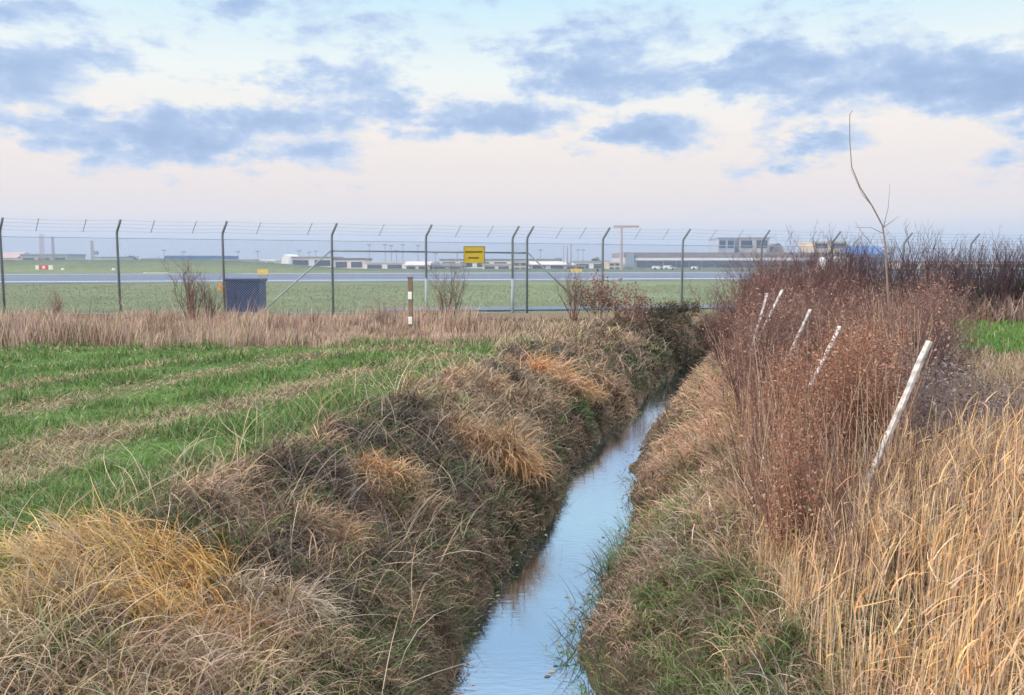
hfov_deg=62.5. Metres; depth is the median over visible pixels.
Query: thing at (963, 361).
bramble
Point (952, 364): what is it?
bramble
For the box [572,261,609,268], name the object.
airport building
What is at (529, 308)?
service road
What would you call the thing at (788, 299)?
scrub bush
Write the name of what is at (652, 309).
bramble
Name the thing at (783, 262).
bare shrub
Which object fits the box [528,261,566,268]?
airport building
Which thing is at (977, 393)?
bramble
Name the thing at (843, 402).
rusty plant
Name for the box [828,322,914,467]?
rusty plant
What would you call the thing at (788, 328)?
scrub bush
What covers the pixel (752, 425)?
rusty plant
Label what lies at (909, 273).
hedge shrub
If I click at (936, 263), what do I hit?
hedge shrub
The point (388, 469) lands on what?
grass tussock
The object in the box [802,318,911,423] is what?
rusty plant
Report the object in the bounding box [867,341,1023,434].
bramble
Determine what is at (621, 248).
floodlight mast
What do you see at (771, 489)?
rusty plant
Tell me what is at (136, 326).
dry grass strip
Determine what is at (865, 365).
rusty plant
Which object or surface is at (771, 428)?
rusty plant
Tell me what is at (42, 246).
lattice mast
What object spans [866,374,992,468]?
bramble
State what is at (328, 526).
grass tussock
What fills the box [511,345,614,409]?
grass tussock
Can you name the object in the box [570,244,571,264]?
tall pole
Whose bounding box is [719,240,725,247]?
window
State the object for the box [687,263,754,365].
bare shrub
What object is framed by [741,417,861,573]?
rusty plant
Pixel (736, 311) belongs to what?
bare shrub
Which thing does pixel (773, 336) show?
scrub bush
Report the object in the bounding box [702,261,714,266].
window
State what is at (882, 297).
scrub bush
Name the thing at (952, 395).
bramble
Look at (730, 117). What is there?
sky
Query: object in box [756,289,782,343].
leaning stake
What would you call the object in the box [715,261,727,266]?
window
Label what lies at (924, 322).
scrub bush
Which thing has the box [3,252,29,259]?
airport building
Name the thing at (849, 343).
rusty plant
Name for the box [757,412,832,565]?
rusty plant
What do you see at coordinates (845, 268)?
bare shrub
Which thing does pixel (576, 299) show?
bare shrub
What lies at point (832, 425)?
rusty plant
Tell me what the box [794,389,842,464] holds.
rusty plant
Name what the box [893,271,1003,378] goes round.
scrub bush
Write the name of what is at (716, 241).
airport building
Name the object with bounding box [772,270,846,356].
scrub bush
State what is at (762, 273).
bare shrub
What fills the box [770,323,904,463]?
rusty plant
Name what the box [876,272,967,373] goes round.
scrub bush
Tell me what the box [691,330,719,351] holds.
bramble
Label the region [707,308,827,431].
scrub bush
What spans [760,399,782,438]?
rusty plant
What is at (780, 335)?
scrub bush
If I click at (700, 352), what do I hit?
bramble
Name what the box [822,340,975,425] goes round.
bramble
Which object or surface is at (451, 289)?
bare shrub
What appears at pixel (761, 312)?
leaning stake
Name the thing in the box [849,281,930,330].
scrub bush
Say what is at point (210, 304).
bare shrub
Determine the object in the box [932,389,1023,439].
bramble
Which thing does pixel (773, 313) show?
scrub bush
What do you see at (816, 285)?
bare shrub
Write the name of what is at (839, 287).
bare shrub
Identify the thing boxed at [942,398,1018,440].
bramble
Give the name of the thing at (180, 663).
bank grass
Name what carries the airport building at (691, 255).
on the ground at (604, 671)
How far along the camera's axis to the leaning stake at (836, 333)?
7.19 m
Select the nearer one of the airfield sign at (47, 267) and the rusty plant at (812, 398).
the rusty plant at (812, 398)
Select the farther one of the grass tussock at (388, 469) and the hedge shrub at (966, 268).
the hedge shrub at (966, 268)
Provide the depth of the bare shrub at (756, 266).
23.40 m
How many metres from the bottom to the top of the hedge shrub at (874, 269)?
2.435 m
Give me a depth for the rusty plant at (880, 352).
7.09 m
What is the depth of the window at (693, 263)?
335.01 m
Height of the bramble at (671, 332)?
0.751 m
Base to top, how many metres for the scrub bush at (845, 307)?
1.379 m
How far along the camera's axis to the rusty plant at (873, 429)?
6.04 m
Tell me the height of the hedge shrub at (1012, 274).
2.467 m
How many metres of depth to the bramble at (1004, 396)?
7.11 m
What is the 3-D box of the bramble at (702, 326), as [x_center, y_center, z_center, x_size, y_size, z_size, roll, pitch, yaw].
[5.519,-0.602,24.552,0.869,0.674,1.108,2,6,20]
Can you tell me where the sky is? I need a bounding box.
[0,0,1023,261]
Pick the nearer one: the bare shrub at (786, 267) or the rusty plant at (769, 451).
the rusty plant at (769, 451)
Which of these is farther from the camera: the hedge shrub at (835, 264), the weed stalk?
the hedge shrub at (835, 264)
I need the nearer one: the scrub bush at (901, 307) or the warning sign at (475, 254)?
the scrub bush at (901, 307)
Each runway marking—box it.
[0,271,991,274]
[21,277,933,281]
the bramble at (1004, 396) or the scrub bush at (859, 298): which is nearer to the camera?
the bramble at (1004, 396)
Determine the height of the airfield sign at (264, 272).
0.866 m
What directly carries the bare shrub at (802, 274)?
on the ground at (604, 671)
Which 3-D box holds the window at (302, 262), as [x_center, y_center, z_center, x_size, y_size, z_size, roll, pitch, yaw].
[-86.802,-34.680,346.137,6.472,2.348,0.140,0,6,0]
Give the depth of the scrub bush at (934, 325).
9.47 m
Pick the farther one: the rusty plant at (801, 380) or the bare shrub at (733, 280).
the bare shrub at (733, 280)
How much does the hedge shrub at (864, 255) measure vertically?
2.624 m
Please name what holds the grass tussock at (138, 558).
on the ground at (604, 671)
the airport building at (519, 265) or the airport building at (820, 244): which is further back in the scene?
the airport building at (820, 244)
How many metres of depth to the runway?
87.78 m
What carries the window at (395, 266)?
in the airport building at (377, 265)
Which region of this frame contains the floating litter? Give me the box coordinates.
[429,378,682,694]
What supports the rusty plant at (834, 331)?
on the ground at (604, 671)
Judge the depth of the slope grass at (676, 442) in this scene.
5.71 m
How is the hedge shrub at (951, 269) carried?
on the ground at (604, 671)
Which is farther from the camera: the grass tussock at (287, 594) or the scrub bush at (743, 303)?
the scrub bush at (743, 303)
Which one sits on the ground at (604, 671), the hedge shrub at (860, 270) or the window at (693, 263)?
the hedge shrub at (860, 270)
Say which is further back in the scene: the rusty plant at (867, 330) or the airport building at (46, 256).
the airport building at (46, 256)
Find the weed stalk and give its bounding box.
[245,432,263,457]
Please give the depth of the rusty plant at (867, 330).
8.79 m
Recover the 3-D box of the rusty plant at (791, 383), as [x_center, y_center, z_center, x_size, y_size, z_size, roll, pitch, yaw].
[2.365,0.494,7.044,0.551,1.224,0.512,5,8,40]
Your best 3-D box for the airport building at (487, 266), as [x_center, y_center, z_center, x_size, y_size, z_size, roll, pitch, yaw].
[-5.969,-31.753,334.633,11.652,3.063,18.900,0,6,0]
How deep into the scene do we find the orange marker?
24.94 m
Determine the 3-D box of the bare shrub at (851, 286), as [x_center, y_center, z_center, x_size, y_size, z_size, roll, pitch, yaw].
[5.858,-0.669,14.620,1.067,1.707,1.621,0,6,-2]
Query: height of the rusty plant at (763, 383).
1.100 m
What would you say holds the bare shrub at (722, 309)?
on the ground at (604, 671)
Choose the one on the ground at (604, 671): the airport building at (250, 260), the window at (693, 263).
the airport building at (250, 260)
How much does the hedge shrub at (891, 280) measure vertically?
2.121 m
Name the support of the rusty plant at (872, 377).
on the ground at (604, 671)
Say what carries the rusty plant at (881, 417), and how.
on the ground at (604, 671)
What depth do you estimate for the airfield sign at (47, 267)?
137.27 m
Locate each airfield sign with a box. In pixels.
[35,265,52,270]
[257,269,268,275]
[571,269,581,273]
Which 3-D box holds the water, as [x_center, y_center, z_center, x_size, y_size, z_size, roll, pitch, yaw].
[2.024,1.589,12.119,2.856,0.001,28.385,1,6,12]
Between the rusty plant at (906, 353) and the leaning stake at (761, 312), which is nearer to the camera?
the rusty plant at (906, 353)
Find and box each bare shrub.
[38,282,64,318]
[158,253,209,321]
[196,268,230,317]
[361,292,401,325]
[427,256,468,315]
[555,259,590,321]
[571,269,622,319]
[603,282,654,331]
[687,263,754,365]
[691,288,749,373]
[708,286,738,343]
[712,263,774,319]
[715,258,785,332]
[718,287,760,336]
[725,247,791,308]
[727,246,792,301]
[735,232,822,324]
[739,243,810,289]
[748,234,823,298]
[748,253,784,284]
[749,277,794,331]
[753,246,817,296]
[758,267,811,316]
[761,248,817,278]
[784,259,847,314]
[787,249,836,295]
[789,240,860,304]
[792,270,857,313]
[795,257,846,307]
[797,257,856,294]
[805,264,875,323]
[808,247,858,288]
[814,269,873,307]
[816,259,893,322]
[817,244,860,288]
[826,258,879,306]
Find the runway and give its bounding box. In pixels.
[0,271,1021,283]
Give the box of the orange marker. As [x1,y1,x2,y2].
[218,283,224,289]
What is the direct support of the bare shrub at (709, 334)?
on the ground at (604, 671)
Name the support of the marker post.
on the ground at (604, 671)
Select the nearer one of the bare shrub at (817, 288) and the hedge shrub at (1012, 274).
the bare shrub at (817, 288)
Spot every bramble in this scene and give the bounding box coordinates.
[627,306,659,320]
[641,310,681,333]
[644,302,680,319]
[651,298,681,316]
[653,321,699,344]
[659,334,702,359]
[664,297,699,315]
[674,297,704,315]
[676,349,709,367]
[678,344,708,363]
[684,344,710,365]
[685,316,715,338]
[688,333,716,355]
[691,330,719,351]
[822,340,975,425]
[838,352,1016,436]
[849,327,994,404]
[852,326,973,384]
[862,313,990,392]
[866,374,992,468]
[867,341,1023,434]
[869,380,1014,461]
[879,365,1019,443]
[882,389,1021,469]
[894,367,1011,453]
[902,344,972,389]
[906,351,1021,438]
[925,374,1023,418]
[928,374,1018,427]
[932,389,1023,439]
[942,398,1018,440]
[943,384,1023,445]
[945,375,1021,413]
[949,407,1022,453]
[958,364,1023,420]
[963,398,1023,454]
[968,373,1023,417]
[970,378,1023,413]
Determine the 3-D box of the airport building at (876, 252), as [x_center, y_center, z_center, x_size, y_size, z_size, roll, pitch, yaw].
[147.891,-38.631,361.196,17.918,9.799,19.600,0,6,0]
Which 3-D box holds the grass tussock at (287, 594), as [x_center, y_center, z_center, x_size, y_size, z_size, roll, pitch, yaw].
[-1.395,1.470,4.874,1.163,0.677,0.899,3,6,26]
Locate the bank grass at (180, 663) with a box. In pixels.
[0,307,694,694]
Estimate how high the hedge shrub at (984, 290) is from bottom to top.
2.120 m
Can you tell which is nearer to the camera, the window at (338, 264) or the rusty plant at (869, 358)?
the rusty plant at (869, 358)
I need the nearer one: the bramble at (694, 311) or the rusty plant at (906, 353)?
the rusty plant at (906, 353)
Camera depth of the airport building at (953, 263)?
338.24 m
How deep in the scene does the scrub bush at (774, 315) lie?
10.60 m
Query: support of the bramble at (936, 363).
on the ground at (604, 671)
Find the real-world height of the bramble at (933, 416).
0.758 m
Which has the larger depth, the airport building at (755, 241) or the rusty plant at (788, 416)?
the airport building at (755, 241)
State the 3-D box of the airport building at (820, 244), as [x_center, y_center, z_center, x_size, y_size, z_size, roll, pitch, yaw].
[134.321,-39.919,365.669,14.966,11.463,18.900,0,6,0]
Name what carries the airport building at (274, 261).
on the ground at (604, 671)
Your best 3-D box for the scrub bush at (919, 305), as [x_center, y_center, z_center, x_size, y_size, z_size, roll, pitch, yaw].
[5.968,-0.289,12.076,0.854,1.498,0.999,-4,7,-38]
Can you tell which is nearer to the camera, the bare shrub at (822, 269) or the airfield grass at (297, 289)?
the bare shrub at (822, 269)
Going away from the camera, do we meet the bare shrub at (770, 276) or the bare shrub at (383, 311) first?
the bare shrub at (770, 276)
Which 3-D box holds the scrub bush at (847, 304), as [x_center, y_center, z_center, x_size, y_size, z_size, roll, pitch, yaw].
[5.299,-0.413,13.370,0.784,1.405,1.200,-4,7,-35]
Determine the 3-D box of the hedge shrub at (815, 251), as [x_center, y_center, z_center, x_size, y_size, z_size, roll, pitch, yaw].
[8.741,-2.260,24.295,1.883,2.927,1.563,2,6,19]
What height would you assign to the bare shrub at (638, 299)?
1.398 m
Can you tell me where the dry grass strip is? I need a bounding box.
[0,291,629,355]
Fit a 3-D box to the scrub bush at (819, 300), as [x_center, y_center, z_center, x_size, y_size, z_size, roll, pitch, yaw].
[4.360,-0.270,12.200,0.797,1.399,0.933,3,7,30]
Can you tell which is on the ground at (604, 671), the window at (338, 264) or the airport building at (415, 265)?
the airport building at (415, 265)
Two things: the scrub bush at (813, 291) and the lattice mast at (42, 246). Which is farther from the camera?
the lattice mast at (42, 246)
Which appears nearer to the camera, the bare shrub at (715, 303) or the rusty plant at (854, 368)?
the rusty plant at (854, 368)
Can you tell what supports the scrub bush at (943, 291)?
on the ground at (604, 671)
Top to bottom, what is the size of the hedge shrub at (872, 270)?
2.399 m
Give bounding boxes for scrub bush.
[678,270,816,413]
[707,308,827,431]
[711,268,793,345]
[717,254,789,315]
[720,296,769,382]
[723,280,810,418]
[724,259,861,374]
[726,280,830,389]
[726,288,846,373]
[729,293,840,373]
[734,286,858,399]
[739,287,824,349]
[739,289,848,344]
[739,340,805,421]
[747,306,835,382]
[748,255,808,324]
[749,273,845,346]
[750,284,813,329]
[767,311,865,398]
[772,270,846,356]
[774,262,844,325]
[783,280,843,331]
[786,275,877,375]
[796,284,904,352]
[809,288,899,348]
[815,283,884,324]
[819,280,866,340]
[828,273,898,323]
[834,268,893,325]
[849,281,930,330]
[851,269,969,381]
[858,276,905,321]
[871,249,1021,384]
[872,271,930,316]
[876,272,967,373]
[882,283,924,337]
[887,272,977,348]
[888,278,956,336]
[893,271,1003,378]
[899,274,957,317]
[900,261,987,392]
[909,271,996,353]
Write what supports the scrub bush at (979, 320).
on the ground at (604, 671)
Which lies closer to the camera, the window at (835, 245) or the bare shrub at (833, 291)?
the bare shrub at (833, 291)
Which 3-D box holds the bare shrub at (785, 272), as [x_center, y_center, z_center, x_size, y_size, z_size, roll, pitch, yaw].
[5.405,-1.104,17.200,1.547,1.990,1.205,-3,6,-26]
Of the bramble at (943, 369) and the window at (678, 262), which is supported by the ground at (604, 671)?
the bramble at (943, 369)
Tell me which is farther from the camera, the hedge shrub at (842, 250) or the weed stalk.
the hedge shrub at (842, 250)
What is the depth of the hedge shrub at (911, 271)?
24.59 m
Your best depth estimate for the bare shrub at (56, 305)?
22.43 m
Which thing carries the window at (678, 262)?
in the airport building at (691, 255)
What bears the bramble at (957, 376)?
on the ground at (604, 671)
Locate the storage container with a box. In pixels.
[225,278,267,314]
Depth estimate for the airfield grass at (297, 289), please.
38.52 m
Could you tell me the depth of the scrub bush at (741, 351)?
9.36 m
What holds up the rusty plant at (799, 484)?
on the ground at (604, 671)
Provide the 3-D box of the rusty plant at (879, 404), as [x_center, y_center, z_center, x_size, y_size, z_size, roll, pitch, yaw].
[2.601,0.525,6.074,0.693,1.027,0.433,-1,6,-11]
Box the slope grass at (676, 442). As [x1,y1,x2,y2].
[532,319,1023,694]
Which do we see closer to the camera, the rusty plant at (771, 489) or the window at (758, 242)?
the rusty plant at (771, 489)
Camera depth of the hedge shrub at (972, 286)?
23.55 m
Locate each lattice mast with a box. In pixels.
[39,234,44,259]
[51,236,54,259]
[90,241,98,259]
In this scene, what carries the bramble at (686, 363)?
on the ground at (604, 671)
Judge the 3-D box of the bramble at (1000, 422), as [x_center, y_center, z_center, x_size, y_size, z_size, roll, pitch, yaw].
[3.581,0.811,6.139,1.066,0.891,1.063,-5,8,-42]
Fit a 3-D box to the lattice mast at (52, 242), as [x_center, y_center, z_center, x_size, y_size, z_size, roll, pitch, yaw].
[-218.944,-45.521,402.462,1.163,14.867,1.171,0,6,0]
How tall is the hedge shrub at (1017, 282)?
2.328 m
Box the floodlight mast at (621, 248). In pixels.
[614,226,638,269]
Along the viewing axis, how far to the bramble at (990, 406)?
6.50 m
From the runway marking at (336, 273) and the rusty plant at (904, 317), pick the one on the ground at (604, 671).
the rusty plant at (904, 317)
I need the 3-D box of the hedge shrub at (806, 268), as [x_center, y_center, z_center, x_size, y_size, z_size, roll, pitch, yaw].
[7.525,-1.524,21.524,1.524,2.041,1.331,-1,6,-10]
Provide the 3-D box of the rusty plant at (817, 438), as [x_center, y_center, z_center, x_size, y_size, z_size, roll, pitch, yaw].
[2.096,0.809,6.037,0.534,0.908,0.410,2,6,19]
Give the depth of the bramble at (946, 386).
6.42 m
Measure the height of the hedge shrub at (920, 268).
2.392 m
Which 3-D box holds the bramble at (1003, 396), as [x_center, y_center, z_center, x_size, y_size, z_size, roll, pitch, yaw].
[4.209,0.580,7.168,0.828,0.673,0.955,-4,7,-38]
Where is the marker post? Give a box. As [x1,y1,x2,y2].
[407,277,412,330]
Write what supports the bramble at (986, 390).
on the ground at (604, 671)
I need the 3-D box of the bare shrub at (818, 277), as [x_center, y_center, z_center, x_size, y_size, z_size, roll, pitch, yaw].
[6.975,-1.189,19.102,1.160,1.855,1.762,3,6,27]
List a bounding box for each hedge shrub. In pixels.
[784,223,849,284]
[784,255,828,286]
[789,245,828,278]
[794,221,876,276]
[801,245,862,299]
[818,225,872,293]
[833,250,873,294]
[842,231,905,299]
[844,237,903,300]
[859,239,918,303]
[863,249,925,308]
[879,248,932,303]
[880,222,972,313]
[893,243,948,296]
[903,237,963,295]
[909,244,983,312]
[929,243,975,302]
[932,242,979,307]
[940,238,988,304]
[948,236,1017,305]
[959,247,1020,320]
[963,227,1023,313]
[975,235,1023,307]
[987,240,1023,306]
[993,244,1023,318]
[1000,236,1023,308]
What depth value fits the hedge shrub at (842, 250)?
25.14 m
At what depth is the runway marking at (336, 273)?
118.60 m
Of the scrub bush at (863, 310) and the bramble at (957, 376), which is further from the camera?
the scrub bush at (863, 310)
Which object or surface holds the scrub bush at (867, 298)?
on the ground at (604, 671)
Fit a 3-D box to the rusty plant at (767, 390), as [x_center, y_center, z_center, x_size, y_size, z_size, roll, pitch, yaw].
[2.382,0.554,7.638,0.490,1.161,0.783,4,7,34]
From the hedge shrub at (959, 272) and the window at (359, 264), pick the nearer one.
the hedge shrub at (959, 272)
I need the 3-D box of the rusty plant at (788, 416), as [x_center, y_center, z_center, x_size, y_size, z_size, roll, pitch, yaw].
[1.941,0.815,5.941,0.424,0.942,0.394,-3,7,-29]
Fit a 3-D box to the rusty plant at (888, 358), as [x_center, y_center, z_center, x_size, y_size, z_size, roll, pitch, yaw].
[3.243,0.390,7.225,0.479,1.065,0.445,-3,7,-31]
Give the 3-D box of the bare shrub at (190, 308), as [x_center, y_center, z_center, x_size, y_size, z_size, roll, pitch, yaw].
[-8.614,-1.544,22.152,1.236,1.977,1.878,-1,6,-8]
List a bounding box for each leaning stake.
[747,309,811,441]
[749,293,767,353]
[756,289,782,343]
[808,326,840,386]
[853,340,932,518]
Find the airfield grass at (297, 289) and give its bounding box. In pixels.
[0,284,1020,315]
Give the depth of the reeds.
4.06 m
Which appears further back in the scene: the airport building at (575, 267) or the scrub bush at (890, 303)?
the airport building at (575, 267)
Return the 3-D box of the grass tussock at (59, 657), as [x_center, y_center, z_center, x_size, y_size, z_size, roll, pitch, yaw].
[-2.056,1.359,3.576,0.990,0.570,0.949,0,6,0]
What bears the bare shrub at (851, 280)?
on the ground at (604, 671)
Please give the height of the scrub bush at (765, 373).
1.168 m
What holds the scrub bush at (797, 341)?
on the ground at (604, 671)
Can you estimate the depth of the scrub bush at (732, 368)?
9.94 m
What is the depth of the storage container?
25.51 m
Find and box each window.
[293,260,308,265]
[314,260,329,265]
[336,262,346,267]
[351,262,361,267]
[367,265,381,268]
[387,265,401,268]
[638,261,649,266]
[651,261,662,266]
[664,261,675,266]
[676,261,688,266]
[689,261,701,266]
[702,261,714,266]
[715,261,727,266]
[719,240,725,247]
[728,241,733,247]
[728,261,740,266]
[741,240,751,247]
[741,261,753,266]
[756,240,767,247]
[815,244,827,247]
[833,244,843,247]
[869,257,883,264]
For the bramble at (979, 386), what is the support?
on the ground at (604, 671)
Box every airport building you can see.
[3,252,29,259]
[19,254,85,259]
[92,257,134,259]
[165,256,238,260]
[229,259,258,261]
[258,259,281,263]
[281,254,297,263]
[291,257,342,266]
[333,258,372,268]
[363,262,404,268]
[404,261,432,268]
[431,263,465,268]
[439,259,560,267]
[481,264,510,268]
[514,261,525,268]
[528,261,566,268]
[564,265,586,268]
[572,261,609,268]
[604,262,619,268]
[612,252,847,268]
[708,237,735,251]
[735,237,770,251]
[769,243,783,251]
[798,242,847,251]
[814,257,853,268]
[841,246,884,267]
[887,261,1023,268]
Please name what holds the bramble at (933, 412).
on the ground at (604, 671)
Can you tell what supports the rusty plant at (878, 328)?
on the ground at (604, 671)
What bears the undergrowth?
on the ground at (604, 671)
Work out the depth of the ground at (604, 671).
12.72 m
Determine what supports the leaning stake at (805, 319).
on the ground at (604, 671)
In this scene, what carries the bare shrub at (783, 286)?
on the ground at (604, 671)
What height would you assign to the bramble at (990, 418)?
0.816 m
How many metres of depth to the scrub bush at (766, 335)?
8.91 m
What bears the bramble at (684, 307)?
on the ground at (604, 671)
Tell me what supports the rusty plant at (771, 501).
on the ground at (604, 671)
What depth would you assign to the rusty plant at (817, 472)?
5.42 m
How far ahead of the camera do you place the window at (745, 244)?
359.42 m
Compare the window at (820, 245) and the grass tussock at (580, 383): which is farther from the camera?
the window at (820, 245)
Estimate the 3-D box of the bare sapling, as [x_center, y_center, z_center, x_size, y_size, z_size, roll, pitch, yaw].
[5.537,-1.675,12.988,0.903,3.836,0.224,0,6,0]
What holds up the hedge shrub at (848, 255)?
on the ground at (604, 671)
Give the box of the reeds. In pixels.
[701,382,1023,694]
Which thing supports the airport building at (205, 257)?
on the ground at (604, 671)
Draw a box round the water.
[442,364,700,694]
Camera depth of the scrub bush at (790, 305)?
10.60 m
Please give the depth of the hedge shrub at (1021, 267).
23.33 m
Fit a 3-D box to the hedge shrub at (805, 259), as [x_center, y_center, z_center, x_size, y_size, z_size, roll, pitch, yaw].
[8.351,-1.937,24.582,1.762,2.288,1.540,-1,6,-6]
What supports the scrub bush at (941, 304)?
on the ground at (604, 671)
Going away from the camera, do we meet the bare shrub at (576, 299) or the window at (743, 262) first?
the bare shrub at (576, 299)
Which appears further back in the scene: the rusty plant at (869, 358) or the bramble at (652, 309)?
the bramble at (652, 309)
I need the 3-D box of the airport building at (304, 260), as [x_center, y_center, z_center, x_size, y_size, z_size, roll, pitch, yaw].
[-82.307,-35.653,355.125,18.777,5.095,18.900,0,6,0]
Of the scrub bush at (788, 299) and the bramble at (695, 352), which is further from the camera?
the bramble at (695, 352)
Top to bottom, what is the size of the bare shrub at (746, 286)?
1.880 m
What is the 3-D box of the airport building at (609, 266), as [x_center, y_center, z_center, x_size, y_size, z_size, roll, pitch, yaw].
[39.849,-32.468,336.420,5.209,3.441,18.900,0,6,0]
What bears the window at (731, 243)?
in the airport building at (716, 241)
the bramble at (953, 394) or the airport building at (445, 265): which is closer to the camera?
the bramble at (953, 394)
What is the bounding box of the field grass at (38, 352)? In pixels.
[0,334,564,694]
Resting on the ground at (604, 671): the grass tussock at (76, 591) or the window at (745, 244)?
the grass tussock at (76, 591)
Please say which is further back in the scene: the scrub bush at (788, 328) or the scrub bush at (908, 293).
the scrub bush at (908, 293)
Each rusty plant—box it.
[725,380,887,562]
[732,389,773,463]
[736,351,807,437]
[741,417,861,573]
[744,348,808,433]
[751,461,798,535]
[754,415,792,483]
[756,333,819,439]
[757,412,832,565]
[758,455,809,546]
[760,344,833,451]
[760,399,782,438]
[764,407,793,457]
[768,399,840,481]
[769,395,824,478]
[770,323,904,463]
[771,355,827,415]
[777,340,820,393]
[781,351,836,412]
[786,332,860,465]
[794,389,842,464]
[797,443,841,516]
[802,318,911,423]
[803,382,863,470]
[807,325,911,458]
[808,315,867,412]
[810,315,888,463]
[811,374,870,451]
[812,307,860,372]
[818,312,928,423]
[823,350,929,456]
[827,305,880,356]
[828,301,936,392]
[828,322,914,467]
[831,300,909,369]
[832,327,914,401]
[840,299,907,366]
[841,311,904,413]
[845,359,914,462]
[845,390,903,457]
[863,332,914,400]
[865,387,904,453]
[885,333,923,388]
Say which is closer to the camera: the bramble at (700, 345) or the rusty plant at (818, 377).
the rusty plant at (818, 377)
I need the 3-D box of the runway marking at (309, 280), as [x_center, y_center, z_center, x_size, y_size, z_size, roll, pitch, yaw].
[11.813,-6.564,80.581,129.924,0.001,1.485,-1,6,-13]
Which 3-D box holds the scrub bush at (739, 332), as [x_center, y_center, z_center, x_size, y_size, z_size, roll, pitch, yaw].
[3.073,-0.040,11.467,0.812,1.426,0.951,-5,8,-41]
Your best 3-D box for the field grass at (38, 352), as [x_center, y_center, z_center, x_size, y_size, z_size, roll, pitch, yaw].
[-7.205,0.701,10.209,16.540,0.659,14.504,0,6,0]
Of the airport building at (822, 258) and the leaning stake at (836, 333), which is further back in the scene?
the airport building at (822, 258)
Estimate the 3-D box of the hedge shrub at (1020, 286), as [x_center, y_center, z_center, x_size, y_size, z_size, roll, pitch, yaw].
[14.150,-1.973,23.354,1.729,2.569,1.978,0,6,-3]
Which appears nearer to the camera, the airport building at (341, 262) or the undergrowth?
the undergrowth
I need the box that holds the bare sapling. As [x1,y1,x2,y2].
[849,110,898,332]
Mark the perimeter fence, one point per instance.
(332, 274)
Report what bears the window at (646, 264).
in the airport building at (691, 255)
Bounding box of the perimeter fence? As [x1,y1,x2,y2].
[0,217,1023,316]
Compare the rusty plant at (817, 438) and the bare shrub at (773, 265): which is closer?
the rusty plant at (817, 438)
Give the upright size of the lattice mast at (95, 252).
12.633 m
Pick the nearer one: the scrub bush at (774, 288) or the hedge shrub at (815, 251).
the scrub bush at (774, 288)
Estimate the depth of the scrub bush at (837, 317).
8.93 m
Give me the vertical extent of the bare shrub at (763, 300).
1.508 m
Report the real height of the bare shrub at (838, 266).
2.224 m
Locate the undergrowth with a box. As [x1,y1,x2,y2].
[710,285,1023,598]
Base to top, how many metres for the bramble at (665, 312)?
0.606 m
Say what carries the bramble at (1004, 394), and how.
on the ground at (604, 671)
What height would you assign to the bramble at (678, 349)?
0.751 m
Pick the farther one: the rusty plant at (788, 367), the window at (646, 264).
the window at (646, 264)
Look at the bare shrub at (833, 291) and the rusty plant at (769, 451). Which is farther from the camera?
the bare shrub at (833, 291)
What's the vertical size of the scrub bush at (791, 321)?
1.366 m
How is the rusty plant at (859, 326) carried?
on the ground at (604, 671)
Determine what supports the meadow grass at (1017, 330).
on the ground at (604, 671)
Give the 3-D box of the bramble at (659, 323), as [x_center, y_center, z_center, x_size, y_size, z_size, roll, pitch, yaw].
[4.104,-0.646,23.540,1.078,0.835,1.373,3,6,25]
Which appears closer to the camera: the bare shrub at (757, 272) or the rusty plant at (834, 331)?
the rusty plant at (834, 331)
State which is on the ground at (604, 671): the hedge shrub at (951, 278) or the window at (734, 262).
the hedge shrub at (951, 278)
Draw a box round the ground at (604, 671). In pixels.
[0,259,1023,694]
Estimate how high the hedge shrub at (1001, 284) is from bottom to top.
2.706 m
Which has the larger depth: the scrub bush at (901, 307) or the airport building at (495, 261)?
the airport building at (495, 261)
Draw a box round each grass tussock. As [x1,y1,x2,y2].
[0,479,314,690]
[0,523,205,663]
[0,587,143,694]
[191,544,370,652]
[255,480,390,571]
[341,445,451,506]
[412,400,564,489]
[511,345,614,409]
[571,353,644,418]
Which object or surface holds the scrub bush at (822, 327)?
on the ground at (604, 671)
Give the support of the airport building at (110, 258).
on the ground at (604, 671)
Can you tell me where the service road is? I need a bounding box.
[382,303,892,310]
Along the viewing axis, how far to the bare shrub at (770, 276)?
14.34 m
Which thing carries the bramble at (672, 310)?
on the ground at (604, 671)
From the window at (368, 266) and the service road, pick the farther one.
the window at (368, 266)
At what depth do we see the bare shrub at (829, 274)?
19.56 m
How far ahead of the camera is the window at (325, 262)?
346.07 m
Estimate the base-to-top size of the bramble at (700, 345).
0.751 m
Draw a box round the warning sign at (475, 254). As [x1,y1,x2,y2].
[464,246,484,262]
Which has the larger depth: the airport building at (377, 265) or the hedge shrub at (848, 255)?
the airport building at (377, 265)
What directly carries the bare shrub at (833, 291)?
on the ground at (604, 671)
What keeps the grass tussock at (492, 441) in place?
on the ground at (604, 671)
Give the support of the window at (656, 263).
in the airport building at (691, 255)
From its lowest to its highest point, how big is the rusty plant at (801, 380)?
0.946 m
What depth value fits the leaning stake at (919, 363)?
5.28 m
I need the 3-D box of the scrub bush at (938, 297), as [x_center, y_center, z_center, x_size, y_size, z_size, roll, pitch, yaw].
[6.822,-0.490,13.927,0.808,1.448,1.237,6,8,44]
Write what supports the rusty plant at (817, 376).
on the ground at (604, 671)
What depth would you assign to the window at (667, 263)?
335.01 m
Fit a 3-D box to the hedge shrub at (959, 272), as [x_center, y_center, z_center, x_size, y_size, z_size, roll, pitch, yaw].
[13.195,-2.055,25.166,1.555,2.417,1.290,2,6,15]
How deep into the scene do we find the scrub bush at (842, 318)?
9.53 m
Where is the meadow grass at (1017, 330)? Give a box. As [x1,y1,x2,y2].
[939,317,1023,356]
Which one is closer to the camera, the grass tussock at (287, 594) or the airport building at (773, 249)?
the grass tussock at (287, 594)
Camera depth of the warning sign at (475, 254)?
26.16 m

